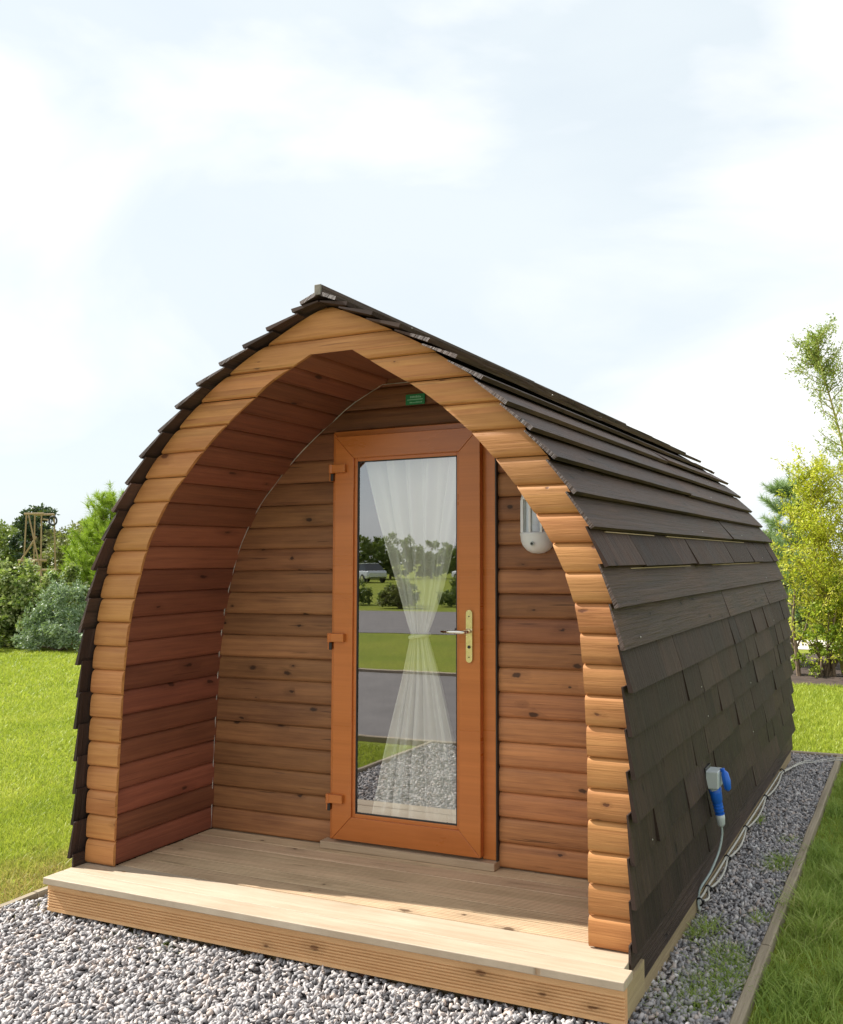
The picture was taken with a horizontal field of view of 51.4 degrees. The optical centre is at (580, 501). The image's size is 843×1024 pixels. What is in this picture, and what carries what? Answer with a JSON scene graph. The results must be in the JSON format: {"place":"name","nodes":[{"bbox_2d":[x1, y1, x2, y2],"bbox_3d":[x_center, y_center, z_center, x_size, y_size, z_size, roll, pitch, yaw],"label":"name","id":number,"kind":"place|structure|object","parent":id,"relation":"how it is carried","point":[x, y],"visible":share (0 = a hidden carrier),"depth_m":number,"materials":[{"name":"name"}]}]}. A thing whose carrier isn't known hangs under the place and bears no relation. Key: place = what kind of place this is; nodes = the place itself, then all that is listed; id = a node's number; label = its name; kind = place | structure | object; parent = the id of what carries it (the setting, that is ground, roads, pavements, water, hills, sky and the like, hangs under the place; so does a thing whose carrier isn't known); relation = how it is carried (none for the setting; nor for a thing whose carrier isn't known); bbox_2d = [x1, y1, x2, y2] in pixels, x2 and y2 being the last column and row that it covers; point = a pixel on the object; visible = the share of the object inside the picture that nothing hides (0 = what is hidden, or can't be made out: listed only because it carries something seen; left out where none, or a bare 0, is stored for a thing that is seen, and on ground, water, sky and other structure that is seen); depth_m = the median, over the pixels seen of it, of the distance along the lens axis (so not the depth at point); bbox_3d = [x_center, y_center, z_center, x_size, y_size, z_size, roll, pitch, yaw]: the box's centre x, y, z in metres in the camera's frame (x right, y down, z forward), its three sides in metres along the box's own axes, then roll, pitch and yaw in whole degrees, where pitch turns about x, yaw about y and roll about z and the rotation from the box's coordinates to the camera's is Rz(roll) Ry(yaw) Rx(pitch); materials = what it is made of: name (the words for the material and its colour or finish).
{"place":"outdoors","nodes":[
{"label":"outdoors","id":0,"kind":"place"},
{"bbox_2d":[0,752,835,1023],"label":"gravel","id":1,"kind":"structure","parent":0,"point":[791,796],"depth_m":3.25,"materials":[{"name":"grey gravel"}]},
{"bbox_2d":[6,811,808,1023],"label":"gravel weeds","id":2,"kind":"object","parent":1,"relation":"on","point":[707,925],"visible":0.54,"depth_m":3.30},
{"bbox_2d":[43,284,795,1023],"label":"camping pod","id":3,"kind":"object","parent":1,"relation":"on","point":[615,668],"visible":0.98,"depth_m":3.94,"materials":[{"name":"brown wood"}]},
{"bbox_2d":[325,428,483,857],"bbox_3d":[-0.862,0.644,4.048,0.849,1.966,0.094,-2,-4,21],"label":"door","id":4,"kind":"structure","parent":3,"relation":"in","point":[465,837],"depth_m":4.03,"materials":[{"name":"brown wood"}]},
{"bbox_2d":[365,457,455,823],"bbox_3d":[-0.801,0.647,4.152,0.668,1.827,0.103,-2,-4,21],"label":"curtain","id":5,"kind":"object","parent":3,"relation":"hanging from","point":[415,502],"visible":0.93,"depth_m":4.14,"materials":[{"name":"white fabric"}]},
{"bbox_2d":[406,393,424,404],"bbox_3d":[-0.808,-0.499,4.160,0.108,0.052,0.006,-2,-4,21],"label":"green sticker","id":6,"kind":"object","parent":3,"relation":"attached to","point":[413,399],"visible":0.96,"depth_m":4.16,"materials":[{"name":"green plastic"}]},
{"bbox_2d":[520,495,552,553],"bbox_3d":[-0.205,0.091,3.852,0.173,0.290,0.088,-2,-4,21],"label":"wall lantern","id":7,"kind":"object","parent":3,"relation":"attached to","point":[534,537],"depth_m":3.83,"materials":[{"name":"white plastic"}]},
{"bbox_2d":[696,897,704,906],"bbox_3d":[0.534,1.790,3.804,0.040,0.038,0.010,-2,-4,21],"label":"cable tie","id":8,"kind":"object","parent":3,"relation":"attached to","point":[702,900],"visible":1,"depth_m":3.80,"materials":[{"name":"black plastic"}]},
{"bbox_2d":[704,763,730,791],"bbox_3d":[0.640,1.298,3.977,0.122,0.115,0.110,-2,-4,21],"label":"power socket","id":9,"kind":"object","parent":3,"relation":"attached to","point":[717,777],"visible":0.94,"depth_m":3.95,"materials":[{"name":"grey plastic"}]},
{"bbox_2d":[708,786,724,826],"bbox_3d":[0.634,1.425,3.974,0.074,0.189,0.066,-2,-4,21],"label":"blue plug","id":10,"kind":"object","parent":9,"relation":"attached to","point":[716,799],"visible":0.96,"depth_m":3.96,"materials":[{"name":"plastic"}]},
{"bbox_2d":[697,827,722,909],"bbox_3d":[0.591,1.670,3.890,0.021,0.322,0.215,-4,-5,41],"label":"plug cable","id":11,"kind":"object","parent":10,"relation":"attached to","point":[710,871],"visible":1,"depth_m":3.89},
{"bbox_2d":[698,757,842,913],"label":"base cable","id":12,"kind":"object","parent":3,"relation":"attached to","point":[731,855],"visible":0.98,"depth_m":4.71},
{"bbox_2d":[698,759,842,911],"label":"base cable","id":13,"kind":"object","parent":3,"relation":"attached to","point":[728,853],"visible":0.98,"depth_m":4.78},
{"bbox_2d":[0,560,842,1023],"bbox_3d":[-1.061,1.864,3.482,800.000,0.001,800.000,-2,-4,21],"label":"ground","id":14,"kind":"structure","parent":0,"point":[802,956],"depth_m":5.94,"materials":[{"name":"green plant"}]},
{"bbox_2d":[0,635,4,647],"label":"green shrub","id":15,"kind":"object","parent":14,"relation":"on","point":[1,640],"visible":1,"depth_m":16.06,"materials":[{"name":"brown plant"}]},
{"bbox_2d":[0,519,15,545],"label":"belt tree","id":16,"kind":"object","parent":14,"relation":"on","point":[2,522],"visible":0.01,"depth_m":42.16,"materials":[{"name":"green plant"}]},
{"bbox_2d":[0,892,37,908],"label":"timber edging","id":17,"kind":"object","parent":14,"relation":"on","point":[31,896],"visible":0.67,"depth_m":4.01,"materials":[{"name":"brown wood"}]},
{"bbox_2d":[0,557,54,647],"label":"variegated shrub","id":18,"kind":"object","parent":14,"relation":"on","point":[17,594],"visible":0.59,"depth_m":16.70,"materials":[{"name":"green plant"}]},
{"bbox_2d":[0,522,55,586],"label":"belt tree","id":19,"kind":"object","parent":14,"relation":"on","point":[5,551],"visible":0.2,"depth_m":39.04,"materials":[{"name":"green plant"}]},
{"bbox_2d":[6,502,59,588],"bbox_3d":[-24.326,2.270,37.978,2.077,4.517,2.244,-2,-4,21],"label":"dark evergreen","id":20,"kind":"object","parent":14,"relation":"on","point":[15,538],"visible":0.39,"depth_m":37.43,"materials":[{"name":"green plant"}]},
{"bbox_2d":[17,513,57,591],"bbox_3d":[-19.585,2.166,31.020,1.460,3.483,0.829,-1,-4,4],"label":"climbing frame","id":21,"kind":"object","parent":14,"relation":"on","point":[41,560],"visible":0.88,"depth_m":30.75,"materials":[{"name":"brown wood"}]},
{"bbox_2d":[33,886,48,897],"bbox_3d":[-1.848,2.047,6.007,0.046,0.113,4.165,-2,-4,21],"label":"timber edging","id":22,"kind":"object","parent":14,"relation":"on","point":[42,892],"visible":0.01,"depth_m":4.09,"materials":[{"name":"brown wood"}]},
{"bbox_2d":[10,565,88,651],"bbox_3d":[-9.785,2.026,16.092,1.748,1.663,1.314,-2,-4,21],"label":"grey shrub","id":23,"kind":"object","parent":14,"relation":"on","point":[47,631],"visible":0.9,"depth_m":15.83,"materials":[{"name":"green plant"}]},
{"bbox_2d":[24,518,82,576],"bbox_3d":[-22.328,2.637,37.916,4.807,3.743,3.723,-1,-4,0],"label":"belt tree","id":24,"kind":"object","parent":14,"relation":"on","point":[50,537],"visible":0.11,"depth_m":37.01,"materials":[{"name":"green plant"}]},
{"bbox_2d":[20,561,90,634],"bbox_3d":[-10.366,2.063,17.104,1.566,1.734,1.343,2,-5,-38],"label":"variegated shrub","id":25,"kind":"object","parent":14,"relation":"on","point":[70,570],"visible":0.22,"depth_m":16.91,"materials":[{"name":"green plant"}]},
{"bbox_2d":[42,522,85,574],"bbox_3d":[-20.500,2.511,36.395,4.959,3.743,3.891,-2,-4,21],"label":"belt tree","id":26,"kind":"object","parent":14,"relation":"on","point":[49,554],"visible":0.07,"depth_m":35.54,"materials":[{"name":"green plant"}]},
{"bbox_2d":[72,633,82,651],"bbox_3d":[-8.365,2.088,15.535,1.667,1.435,1.349,-2,-4,21],"label":"grey shrub","id":27,"kind":"object","parent":14,"relation":"on","point":[80,635],"depth_m":15.31,"materials":[{"name":"green plant"}]},
{"bbox_2d":[59,514,109,582],"bbox_3d":[-10.894,1.603,19.092,1.860,3.003,1.812,1,-4,-18],"label":"young pine","id":28,"kind":"object","parent":14,"relation":"on","point":[83,550],"visible":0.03,"depth_m":18.82,"materials":[{"name":"green plant"}]},
{"bbox_2d":[46,480,123,601],"bbox_3d":[-10.094,1.271,18.217,2.335,3.529,2.382,-2,-4,21],"label":"young pine","id":29,"kind":"object","parent":14,"relation":"on","point":[99,514],"visible":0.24,"depth_m":17.94,"materials":[{"name":"green plant"}]},
{"bbox_2d":[729,944,770,1023],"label":"timber edging","id":30,"kind":"object","parent":14,"relation":"on","point":[742,1011],"visible":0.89,"depth_m":3.10,"materials":[{"name":"brown wood"}]},
{"bbox_2d":[763,529,819,590],"bbox_3d":[5.495,2.028,28.055,5.426,3.047,3.296,-2,-4,21],"label":"distant tree","id":31,"kind":"object","parent":14,"relation":"on","point":[778,550],"visible":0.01,"depth_m":27.40,"materials":[{"name":"green plant"}]},
{"bbox_2d":[761,755,842,956],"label":"timber edging","id":32,"kind":"object","parent":14,"relation":"on","point":[770,937],"visible":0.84,"depth_m":4.38,"materials":[{"name":"brown wood"}]},
{"bbox_2d":[790,653,842,686],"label":"planting bed","id":33,"kind":"object","parent":14,"relation":"on","point":[805,676],"depth_m":11.39,"materials":[{"name":"soil"}]},
{"bbox_2d":[757,458,841,658],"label":"blue pine","id":34,"kind":"object","parent":33,"relation":"on","point":[783,484],"visible":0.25,"depth_m":12.78,"materials":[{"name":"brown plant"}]},
{"bbox_2d":[790,590,812,675],"bbox_3d":[2.954,1.806,11.606,0.429,1.204,0.086,-2,-4,21],"label":"bare young tree","id":35,"kind":"object","parent":33,"relation":"on","point":[795,644],"visible":0.66,"depth_m":11.57,"materials":[{"name":"brown plant"}]},
{"bbox_2d":[768,441,842,673],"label":"yellow willow","id":36,"kind":"object","parent":33,"relation":"on","point":[817,537],"visible":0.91,"depth_m":11.74,"materials":[{"name":"green plant"}]},
{"bbox_2d":[783,313,842,558],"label":"willow tree","id":37,"kind":"object","parent":33,"relation":"on","point":[814,357],"visible":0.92,"depth_m":13.00,"materials":[{"name":"green plant"}]},
{"bbox_2d":[790,572,842,677],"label":"green gold shrub","id":38,"kind":"object","parent":33,"relation":"on","point":[829,668],"visible":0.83,"depth_m":11.47,"materials":[{"name":"green plant"}]},
{"bbox_2d":[793,434,842,665],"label":"yellow willow","id":39,"kind":"object","parent":33,"relation":"on","point":[827,571],"visible":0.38,"depth_m":11.80,"materials":[{"name":"green plant"}]},
{"bbox_2d":[791,750,842,756],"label":"timber edging","id":40,"kind":"object","parent":14,"relation":"on","point":[818,753],"visible":0.08,"depth_m":6.80,"materials":[{"name":"brown wood"}]},
{"bbox_2d":[0,0,842,559],"label":"sky","id":41,"kind":"structure","parent":0,"point":[629,210],"materials":[{"name":"white"}]},
{"bbox_2d":[747,764,842,1023],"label":"rough grass","id":42,"kind":"structure","parent":0,"point":[809,908],"depth_m":3.54,"materials":[{"name":"green plant"}]},
{"bbox_2d":[797,640,824,648],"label":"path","id":43,"kind":"structure","parent":0,"point":[801,646],"depth_m":15.56,"materials":[{"name":"white"}]}
]}

